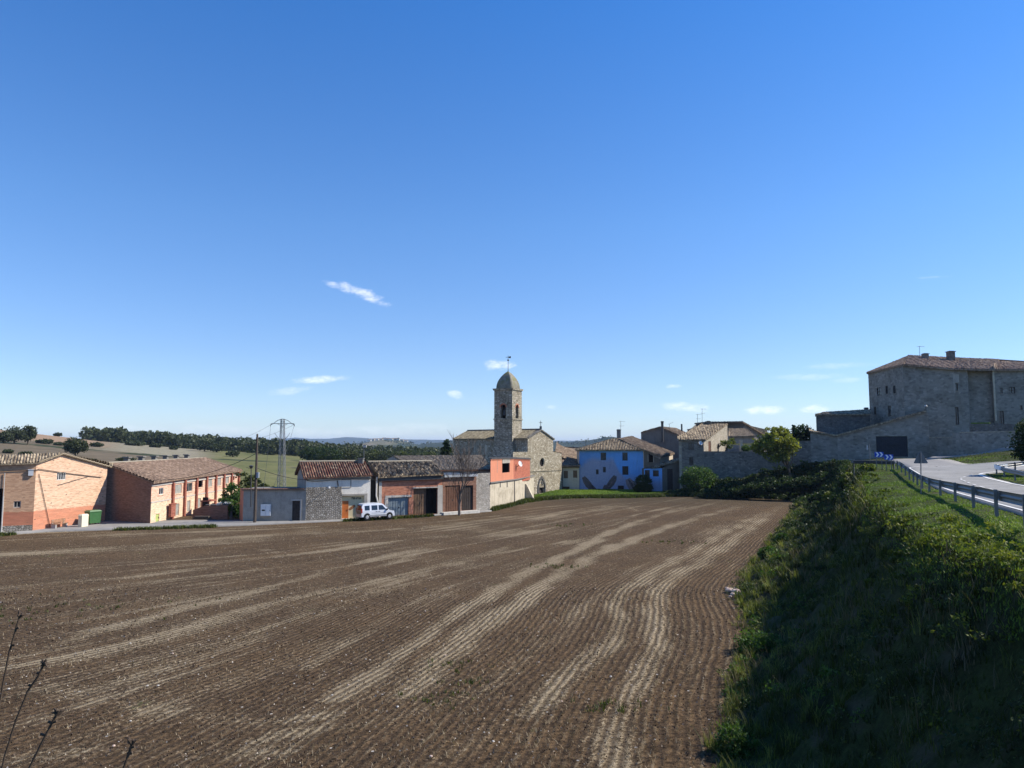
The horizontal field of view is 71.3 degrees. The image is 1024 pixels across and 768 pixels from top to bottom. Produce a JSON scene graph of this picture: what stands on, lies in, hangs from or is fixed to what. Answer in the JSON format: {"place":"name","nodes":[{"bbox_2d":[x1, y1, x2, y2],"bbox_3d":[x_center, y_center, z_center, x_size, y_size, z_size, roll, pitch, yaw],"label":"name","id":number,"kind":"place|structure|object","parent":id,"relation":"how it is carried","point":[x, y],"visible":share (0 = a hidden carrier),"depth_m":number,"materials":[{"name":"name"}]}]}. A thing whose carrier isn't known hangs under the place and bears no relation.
{"place":"outdoors","nodes":[
{"label":"outdoors","id":0,"kind":"place"},
{"bbox_2d":[10,510,491,533],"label":"street","id":1,"kind":"structure","parent":0,"point":[107,525],"depth_m":77.16,"materials":[{"name":"grey asphalt"}]},
{"bbox_2d":[51,518,68,527],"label":"park bench","id":2,"kind":"object","parent":1,"relation":"on","point":[64,523],"visible":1,"depth_m":73.36,"materials":[{"name":"wood"}]},
{"bbox_2d":[78,514,88,526],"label":"cream bin","id":3,"kind":"object","parent":1,"relation":"on","point":[82,520],"visible":1,"depth_m":74.11,"materials":[{"name":"plastic"}]},
{"bbox_2d":[84,510,101,524],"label":"waste container","id":4,"kind":"object","parent":1,"relation":"on","point":[95,516],"visible":0.85,"depth_m":76.27,"materials":[{"name":"green plastic"}]},
{"bbox_2d":[253,434,258,522],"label":"utility pole","id":5,"kind":"object","parent":1,"relation":"on","point":[255,490],"visible":0.98,"depth_m":78.53,"materials":[{"name":"brown wood"}]},
{"bbox_2d":[239,487,305,520],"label":"cement shed","id":6,"kind":"structure","parent":1,"relation":"on","point":[288,503],"depth_m":80.09,"materials":[{"name":"grey concrete"}]},
{"bbox_2d":[260,504,270,515],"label":"utility cabinet","id":7,"kind":"object","parent":6,"relation":"attached to","point":[265,510],"visible":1,"depth_m":79.59,"materials":[{"name":"white metal"}]},
{"bbox_2d":[292,501,299,519],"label":"door","id":8,"kind":"structure","parent":6,"relation":"in","point":[296,504],"depth_m":80.27,"materials":[{"name":"grey wood"}]},
{"bbox_2d":[295,458,372,520],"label":"stone and white house","id":9,"kind":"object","parent":1,"relation":"on","point":[347,496],"visible":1,"depth_m":82.31,"materials":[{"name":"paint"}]},
{"bbox_2d":[342,501,348,517],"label":"door","id":10,"kind":"structure","parent":9,"relation":"in","point":[344,503],"depth_m":82.36,"materials":[{"name":"wood"}]},
{"bbox_2d":[356,502,394,519],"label":"parked van","id":11,"kind":"object","parent":1,"relation":"on","point":[366,511],"visible":0.94,"depth_m":81.46,"materials":[{"name":"white metal"}]},
{"bbox_2d":[367,460,443,516],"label":"brick garage","id":12,"kind":"structure","parent":1,"relation":"on","point":[421,492],"depth_m":87.07,"materials":[{"name":"brown brick"}]},
{"bbox_2d":[388,497,407,515],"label":"garage door","id":13,"kind":"structure","parent":12,"relation":"in","point":[399,505],"depth_m":85.81,"materials":[{"name":"blue metal"}]},
{"bbox_2d":[413,488,425,514],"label":"garage door","id":14,"kind":"structure","parent":12,"relation":"in","point":[419,494],"depth_m":87.27,"materials":[{"name":"brown wood"}]},
{"bbox_2d":[426,488,436,513],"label":"open doorway","id":15,"kind":"structure","parent":12,"relation":"in","point":[431,495],"depth_m":89.25,"materials":[{"name":"black"}]},
{"bbox_2d":[0,430,616,487],"bbox_3d":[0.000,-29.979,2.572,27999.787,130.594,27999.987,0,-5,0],"label":"terrain","id":16,"kind":"structure","parent":0,"point":[109,451],"depth_m":313.51,"materials":[{"name":"green plant"}]},
{"bbox_2d":[0,430,14,442],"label":"tree","id":17,"kind":"object","parent":16,"relation":"on","point":[8,436],"visible":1,"depth_m":288.25,"materials":[{"name":"green plant"}]},
{"bbox_2d":[0,425,29,443],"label":"tree","id":18,"kind":"object","parent":16,"relation":"on","point":[16,432],"visible":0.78,"depth_m":292.31,"materials":[{"name":"green plant"}]},
{"bbox_2d":[20,424,37,444],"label":"tree","id":19,"kind":"object","parent":16,"relation":"on","point":[32,431],"visible":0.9,"depth_m":295.88,"materials":[{"name":"green plant"}]},
{"bbox_2d":[62,437,88,455],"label":"tree","id":20,"kind":"object","parent":16,"relation":"on","point":[74,445],"visible":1,"depth_m":237.58,"materials":[{"name":"green plant"}]},
{"bbox_2d":[190,437,214,450],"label":"tree","id":21,"kind":"object","parent":16,"relation":"on","point":[204,442],"visible":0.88,"depth_m":387.19,"materials":[{"name":"green plant"}]},
{"bbox_2d":[206,444,225,451],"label":"field bush","id":22,"kind":"object","parent":16,"relation":"on","point":[220,447],"visible":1,"depth_m":382.55,"materials":[{"name":"green plant"}]},
{"bbox_2d":[78,426,453,455],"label":"woodland","id":23,"kind":"object","parent":16,"relation":"on","point":[295,447],"visible":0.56,"depth_m":437.34,"materials":[{"name":"green plant"}]},
{"bbox_2d":[302,441,344,459],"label":"tree","id":24,"kind":"object","parent":16,"relation":"on","point":[326,453],"visible":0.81,"depth_m":246.60,"materials":[{"name":"green plant"}]},
{"bbox_2d":[333,444,358,459],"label":"tree","id":25,"kind":"object","parent":16,"relation":"on","point":[351,454],"visible":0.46,"depth_m":272.36,"materials":[{"name":"green plant"}]},
{"bbox_2d":[357,449,372,462],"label":"belt tree","id":26,"kind":"object","parent":16,"relation":"on","point":[365,455],"visible":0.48,"depth_m":297.42,"materials":[{"name":"green plant"}]},
{"bbox_2d":[368,449,382,460],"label":"belt tree","id":27,"kind":"object","parent":16,"relation":"on","point":[374,454],"visible":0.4,"depth_m":306.76,"materials":[{"name":"green plant"}]},
{"bbox_2d":[375,450,399,460],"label":"belt tree","id":28,"kind":"object","parent":16,"relation":"on","point":[384,456],"visible":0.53,"depth_m":297.34,"materials":[{"name":"green plant"}]},
{"bbox_2d":[439,439,452,454],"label":"conifer","id":29,"kind":"object","parent":16,"relation":"on","point":[446,449],"visible":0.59,"depth_m":149.08,"materials":[{"name":"green plant"}]},
{"bbox_2d":[341,435,614,450],"bbox_3d":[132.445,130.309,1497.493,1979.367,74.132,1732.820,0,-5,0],"label":"distant trees","id":30,"kind":"object","parent":16,"relation":"on","point":[587,440],"visible":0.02,"depth_m":2296.19,"materials":[{"name":"green plant"}]},
{"bbox_2d":[491,356,522,456],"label":"bell tower","id":31,"kind":"structure","parent":16,"relation":"on","point":[507,419],"depth_m":129.06,"materials":[{"name":"stone"}]},
{"bbox_2d":[453,421,561,493],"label":"church","id":32,"kind":"structure","parent":16,"relation":"on","point":[535,446],"depth_m":131.14,"materials":[{"name":"stone"}]},
{"bbox_2d":[555,442,579,472],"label":"brown roofed house","id":33,"kind":"structure","parent":16,"relation":"on","point":[569,453],"depth_m":150.23,"materials":[{"name":"tile"}]},
{"bbox_2d":[619,436,674,487],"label":"light roofed house","id":34,"kind":"structure","parent":16,"relation":"on","point":[653,454],"depth_m":135.75,"materials":[{"name":"brown tile"}]},
{"bbox_2d":[677,421,727,488],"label":"mono pitch stone house","id":35,"kind":"structure","parent":16,"relation":"on","point":[709,435],"depth_m":127.66,"materials":[{"name":"beige stone"}]},
{"bbox_2d":[0,494,794,767],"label":"ploughed field","id":36,"kind":"structure","parent":0,"point":[656,514],"depth_m":32.02,"materials":[{"name":"soil"}]},
{"bbox_2d":[1,659,47,767],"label":"dry stalk","id":37,"kind":"object","parent":36,"relation":"on","point":[43,662],"visible":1,"depth_m":3.09,"materials":[{"name":"black plant"}]},
{"bbox_2d":[0,452,112,531],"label":"brick barn","id":38,"kind":"structure","parent":36,"relation":"on","point":[39,491],"depth_m":72.84,"materials":[{"name":"orange brick"}]},
{"bbox_2d":[105,454,242,522],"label":"brick warehouse","id":39,"kind":"structure","parent":36,"relation":"on","point":[141,489],"depth_m":82.90,"materials":[{"name":"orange brick"}]},
{"bbox_2d":[193,504,228,518],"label":"yard wall","id":40,"kind":"structure","parent":36,"relation":"on","point":[217,512],"depth_m":83.24,"materials":[{"name":"brick"}]},
{"bbox_2d":[218,482,241,518],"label":"ivy tree","id":41,"kind":"object","parent":36,"relation":"on","point":[234,506],"visible":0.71,"depth_m":85.29,"materials":[{"name":"green plant"}]},
{"bbox_2d":[233,472,261,490],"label":"olive shrub","id":42,"kind":"object","parent":36,"relation":"on","point":[247,481],"visible":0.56,"depth_m":94.80,"materials":[{"name":"green plant"}]},
{"bbox_2d":[270,419,294,486],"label":"lattice pylon","id":43,"kind":"object","parent":36,"relation":"on","point":[283,444],"visible":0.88,"depth_m":127.49,"materials":[{"name":"metal"}]},
{"bbox_2d":[0,492,683,536],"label":"edge weeds","id":44,"kind":"object","parent":36,"relation":"on","point":[511,504],"visible":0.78,"depth_m":95.74,"materials":[{"name":"green plant"}]},
{"bbox_2d":[0,523,706,713],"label":"field weeds","id":45,"kind":"object","parent":36,"relation":"on","point":[596,709],"visible":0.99,"depth_m":25.75,"materials":[{"name":"green plant"}]},
{"bbox_2d":[0,586,740,767],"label":"clods","id":46,"kind":"object","parent":36,"relation":"on","point":[358,671],"visible":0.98,"depth_m":26.56,"materials":[{"name":"brown soil"}]},
{"bbox_2d":[370,474,374,501],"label":"passage wall","id":47,"kind":"structure","parent":36,"relation":"on","point":[372,491],"depth_m":86.25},
{"bbox_2d":[0,518,778,767],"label":"stubble","id":48,"kind":"object","parent":36,"relation":"on","point":[384,649],"visible":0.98,"depth_m":29.06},
{"bbox_2d":[385,455,490,480],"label":"tiled farm shed","id":49,"kind":"structure","parent":36,"relation":"on","point":[439,461],"depth_m":105.33,"materials":[{"name":"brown tile"}]},
{"bbox_2d":[441,473,479,514],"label":"garage","id":50,"kind":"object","parent":36,"relation":"on","point":[467,505],"depth_m":90.03,"materials":[{"name":"wood"}]},
{"bbox_2d":[445,485,459,511],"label":"garage door","id":51,"kind":"structure","parent":50,"relation":"in","point":[451,502],"depth_m":89.47,"materials":[{"name":"brown wood"}]},
{"bbox_2d":[462,485,471,509],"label":"garage door","id":52,"kind":"structure","parent":50,"relation":"in","point":[467,493],"depth_m":91.05,"materials":[{"name":"brown wood"}]},
{"bbox_2d":[444,433,491,515],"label":"bare tree","id":53,"kind":"object","parent":36,"relation":"on","point":[461,476],"visible":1,"depth_m":86.73,"materials":[{"name":"brown plant"}]},
{"bbox_2d":[461,457,534,510],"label":"cream walled house","id":54,"kind":"structure","parent":36,"relation":"on","point":[510,482],"depth_m":98.89,"materials":[{"name":"paint"}]},
{"bbox_2d":[697,471,831,499],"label":"hedge","id":55,"kind":"object","parent":36,"relation":"on","point":[785,484],"visible":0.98,"depth_m":111.82,"materials":[{"name":"green plant"}]},
{"bbox_2d":[0,0,1023,440],"label":"sky","id":56,"kind":"structure","parent":0,"point":[330,219],"materials":[{"name":"blue"}]},
{"bbox_2d":[534,488,665,496],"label":"grass","id":57,"kind":"structure","parent":0,"point":[588,491],"depth_m":125.52,"materials":[{"name":"green plant"}]},
{"bbox_2d":[661,450,1023,767],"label":"bank","id":58,"kind":"structure","parent":0,"point":[883,723],"depth_m":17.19,"materials":[{"name":"green plant"}]},
{"bbox_2d":[0,610,24,704],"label":"dry stalk","id":59,"kind":"object","parent":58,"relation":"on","point":[20,615],"visible":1,"depth_m":3.30,"materials":[{"name":"black plant"}]},
{"bbox_2d":[28,708,65,767],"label":"dry stalk","id":60,"kind":"object","parent":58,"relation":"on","point":[56,712],"visible":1,"depth_m":2.89,"materials":[{"name":"black plant"}]},
{"bbox_2d":[123,737,136,767],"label":"dry stalk","id":61,"kind":"object","parent":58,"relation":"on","point":[130,741],"visible":1,"depth_m":2.78,"materials":[{"name":"black plant"}]},
{"bbox_2d":[575,429,644,489],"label":"blue mural house","id":62,"kind":"structure","parent":58,"relation":"on","point":[614,463],"depth_m":135.04,"materials":[{"name":"tile"},{"name":"blue painted plaster"},{"name":"glass"}]},
{"bbox_2d":[642,458,678,490],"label":"blue annex","id":63,"kind":"object","parent":58,"relation":"on","point":[665,477],"visible":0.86,"depth_m":128.71,"materials":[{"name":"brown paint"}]},
{"bbox_2d":[667,469,672,490],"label":"door","id":64,"kind":"structure","parent":63,"relation":"in","point":[669,471],"depth_m":128.72,"materials":[{"name":"brown wood"}]},
{"bbox_2d":[641,421,684,458],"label":"shaded gable house","id":65,"kind":"structure","parent":58,"relation":"on","point":[663,436],"depth_m":145.50,"materials":[{"name":"grey stone"}]},
{"bbox_2d":[677,464,717,491],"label":"broad bush","id":66,"kind":"object","parent":58,"relation":"on","point":[699,478],"visible":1,"depth_m":120.56,"materials":[{"name":"green plant"}]},
{"bbox_2d":[687,421,766,450],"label":"stone house","id":67,"kind":"structure","parent":58,"relation":"on","point":[756,431],"depth_m":150.05,"materials":[{"name":"brown tile"}]},
{"bbox_2d":[714,719,753,760],"bbox_3d":[6.176,9.930,19.764,1.181,1.287,1.377,0,-5,0],"label":"shrub","id":68,"kind":"object","parent":58,"relation":"on","point":[735,736],"visible":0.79,"depth_m":19.61,"materials":[{"name":"green plant"}]},
{"bbox_2d":[716,496,792,706],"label":"field edge weeds","id":69,"kind":"object","parent":58,"relation":"on","point":[752,616],"visible":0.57,"depth_m":27.24,"materials":[{"name":"green plant"}]},
{"bbox_2d":[704,441,810,479],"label":"garden wall","id":70,"kind":"structure","parent":58,"relation":"on","point":[732,464],"depth_m":123.92,"materials":[{"name":"stone"}]},
{"bbox_2d":[664,458,852,502],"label":"wall foot scrub","id":71,"kind":"object","parent":58,"relation":"on","point":[754,478],"depth_m":116.06,"materials":[{"name":"green plant"}]},
{"bbox_2d":[733,629,784,654],"bbox_3d":[10.209,10.655,29.223,2.223,1.359,2.156,0,-5,0],"label":"shrub","id":72,"kind":"object","parent":58,"relation":"on","point":[764,643],"visible":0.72,"depth_m":29.04,"materials":[{"name":"green plant"}]},
{"bbox_2d":[757,545,780,558],"bbox_3d":[19.099,12.702,53.091,1.850,1.486,1.857,0,-5,0],"label":"shrub","id":73,"kind":"object","parent":58,"relation":"on","point":[761,553],"visible":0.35,"depth_m":52.82,"materials":[{"name":"green plant"}]},
{"bbox_2d":[679,460,869,533],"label":"bank scrub","id":74,"kind":"object","parent":58,"relation":"on","point":[796,523],"visible":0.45,"depth_m":72.09,"materials":[{"name":"green plant"}]},
{"bbox_2d":[748,426,801,477],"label":"yellow green tree","id":75,"kind":"object","parent":58,"relation":"on","point":[783,446],"visible":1,"depth_m":116.31,"materials":[{"name":"plant"}]},
{"bbox_2d":[771,533,789,542],"bbox_3d":[23.080,13.339,61.125,1.379,1.329,1.581,4,-6,-36],"label":"shrub","id":76,"kind":"object","parent":58,"relation":"on","point":[778,537],"visible":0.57,"depth_m":60.82,"materials":[{"name":"green plant"}]},
{"bbox_2d":[727,511,867,749],"bbox_3d":[19.080,11.553,47.431,7.004,2.482,95.006,-2,-5,25],"label":"bank scrub","id":77,"kind":"object","parent":58,"relation":"on","point":[827,671],"visible":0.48,"depth_m":21.74,"materials":[{"name":"green plant"}]},
{"bbox_2d":[805,492,824,502],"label":"shrub","id":78,"kind":"object","parent":58,"relation":"on","point":[812,497],"visible":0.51,"depth_m":86.76,"materials":[{"name":"green plant"}]},
{"bbox_2d":[693,471,1018,767],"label":"tussocks","id":79,"kind":"object","parent":58,"relation":"on","point":[790,741],"visible":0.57,"depth_m":21.53,"materials":[{"name":"green plant"}]},
{"bbox_2d":[858,462,876,471],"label":"shrub","id":80,"kind":"object","parent":58,"relation":"on","point":[866,467],"visible":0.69,"depth_m":65.15,"materials":[{"name":"green plant"}]},
{"bbox_2d":[714,465,1023,767],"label":"bank scrub","id":81,"kind":"object","parent":58,"relation":"on","point":[1020,697],"visible":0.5,"depth_m":21.69,"materials":[{"name":"green plant"}]},
{"bbox_2d":[851,460,894,475],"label":"guardrail","id":82,"kind":"object","parent":58,"relation":"on","point":[868,462],"visible":0.73,"depth_m":68.05,"materials":[{"name":"metal"}]},
{"bbox_2d":[779,450,1016,497],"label":"slope grass","id":83,"kind":"structure","parent":58,"relation":"on","point":[976,454],"depth_m":88.15,"materials":[{"name":"green plant"}]},
{"bbox_2d":[914,451,927,493],"bbox_3d":[21.928,4.826,38.238,0.760,2.488,0.078,0,-5,0],"label":"triangle sign","id":84,"kind":"object","parent":58,"relation":"on","point":[920,458],"visible":0.87,"depth_m":38.32,"materials":[{"name":"grey metal"}]},
{"bbox_2d":[849,472,1023,643],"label":"crest scrub","id":85,"kind":"object","parent":58,"relation":"on","point":[949,528],"visible":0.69,"depth_m":19.70,"materials":[{"name":"green plant"}]},
{"bbox_2d":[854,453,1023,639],"bbox_3d":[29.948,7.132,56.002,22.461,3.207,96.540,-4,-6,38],"label":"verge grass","id":86,"kind":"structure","parent":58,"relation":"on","point":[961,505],"depth_m":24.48,"materials":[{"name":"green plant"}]},
{"bbox_2d":[863,511,1023,730],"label":"crest brambles","id":87,"kind":"object","parent":58,"relation":"on","point":[980,535],"visible":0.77,"depth_m":18.08,"materials":[{"name":"green plant"}]},
{"bbox_2d":[896,461,1023,525],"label":"guardrail","id":88,"kind":"object","parent":58,"relation":"on","point":[996,495],"visible":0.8,"depth_m":27.19,"materials":[{"name":"grey metal"}]},
{"bbox_2d":[995,462,1023,480],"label":"guardrail","id":89,"kind":"object","parent":58,"relation":"on","point":[1014,471],"visible":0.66,"depth_m":52.76,"materials":[{"name":"silver metal"}]},
{"bbox_2d":[1005,418,1023,463],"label":"island bush","id":90,"kind":"object","parent":58,"relation":"on","point":[1019,448],"visible":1,"depth_m":55.03,"materials":[{"name":"green plant"}]},
{"bbox_2d":[888,458,964,467],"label":"lane","id":91,"kind":"structure","parent":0,"point":[908,462],"depth_m":81.85,"materials":[{"name":"grey asphalt"}]},
{"bbox_2d":[911,461,1023,515],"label":"road","id":92,"kind":"structure","parent":0,"point":[953,473],"depth_m":52.16,"materials":[{"name":"grey asphalt"}]},
{"bbox_2d":[909,463,1022,510],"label":"edge line","id":93,"kind":"object","parent":92,"relation":"on","point":[975,497],"visible":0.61,"depth_m":32.07,"materials":[{"name":"paint"}]},
{"bbox_2d":[926,446,1015,459],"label":"pavement","id":94,"kind":"structure","parent":0,"point":[957,456],"depth_m":100.94,"materials":[{"name":"concrete"}]},
{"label":"manor yard","id":95,"kind":"structure","parent":0,"visible":0},
{"bbox_2d":[815,407,870,433],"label":"stone outbuilding","id":96,"kind":"structure","parent":95,"relation":"on","point":[836,422],"depth_m":125.77,"materials":[{"name":"stone"}]},
{"bbox_2d":[809,410,929,461],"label":"stone barn","id":97,"kind":"structure","parent":95,"relation":"on","point":[906,436],"depth_m":116.66,"materials":[{"name":"stone"}]},
{"bbox_2d":[866,351,1023,436],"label":"stone manor","id":98,"kind":"structure","parent":95,"relation":"on","point":[952,392],"depth_m":118.64,"materials":[{"name":"beige stone"}]},
{"bbox_2d":[929,431,1021,456],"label":"garden wall","id":99,"kind":"structure","parent":95,"relation":"on","point":[962,443],"depth_m":105.58,"materials":[{"name":"stone"}]},
{"bbox_2d":[969,422,1019,431],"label":"garden wall","id":100,"kind":"structure","parent":95,"relation":"on","point":[984,426],"depth_m":108.21,"materials":[{"name":"stone"}]},
{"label":"grass strip","id":101,"kind":"structure","parent":0,"visible":0},
{"bbox_2d":[562,459,579,488],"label":"beige house","id":102,"kind":"structure","parent":101,"relation":"on","point":[570,478],"depth_m":135.31,"materials":[{"name":"brown paint"}]},
{"bbox_2d":[632,474,653,492],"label":"round bush","id":103,"kind":"object","parent":101,"relation":"on","point":[644,486],"visible":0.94,"depth_m":125.98,"materials":[{"name":"green plant"}]},
{"label":"terrace","id":104,"kind":"structure","parent":0,"visible":0},
{"bbox_2d":[720,437,735,450],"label":"terrace vine","id":105,"kind":"object","parent":104,"relation":"on","point":[725,442],"visible":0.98,"depth_m":126.82,"materials":[{"name":"green plant"}]},
{"bbox_2d":[727,428,755,450],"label":"terrace lean to","id":106,"kind":"object","parent":104,"relation":"on","point":[745,435],"visible":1,"depth_m":142.28,"materials":[{"name":"beige tile"}]},
{"bbox_2d":[788,424,813,440],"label":"dark garden tree","id":107,"kind":"object","parent":104,"relation":"on","point":[801,432],"visible":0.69,"depth_m":125.77,"materials":[{"name":"green plant"}]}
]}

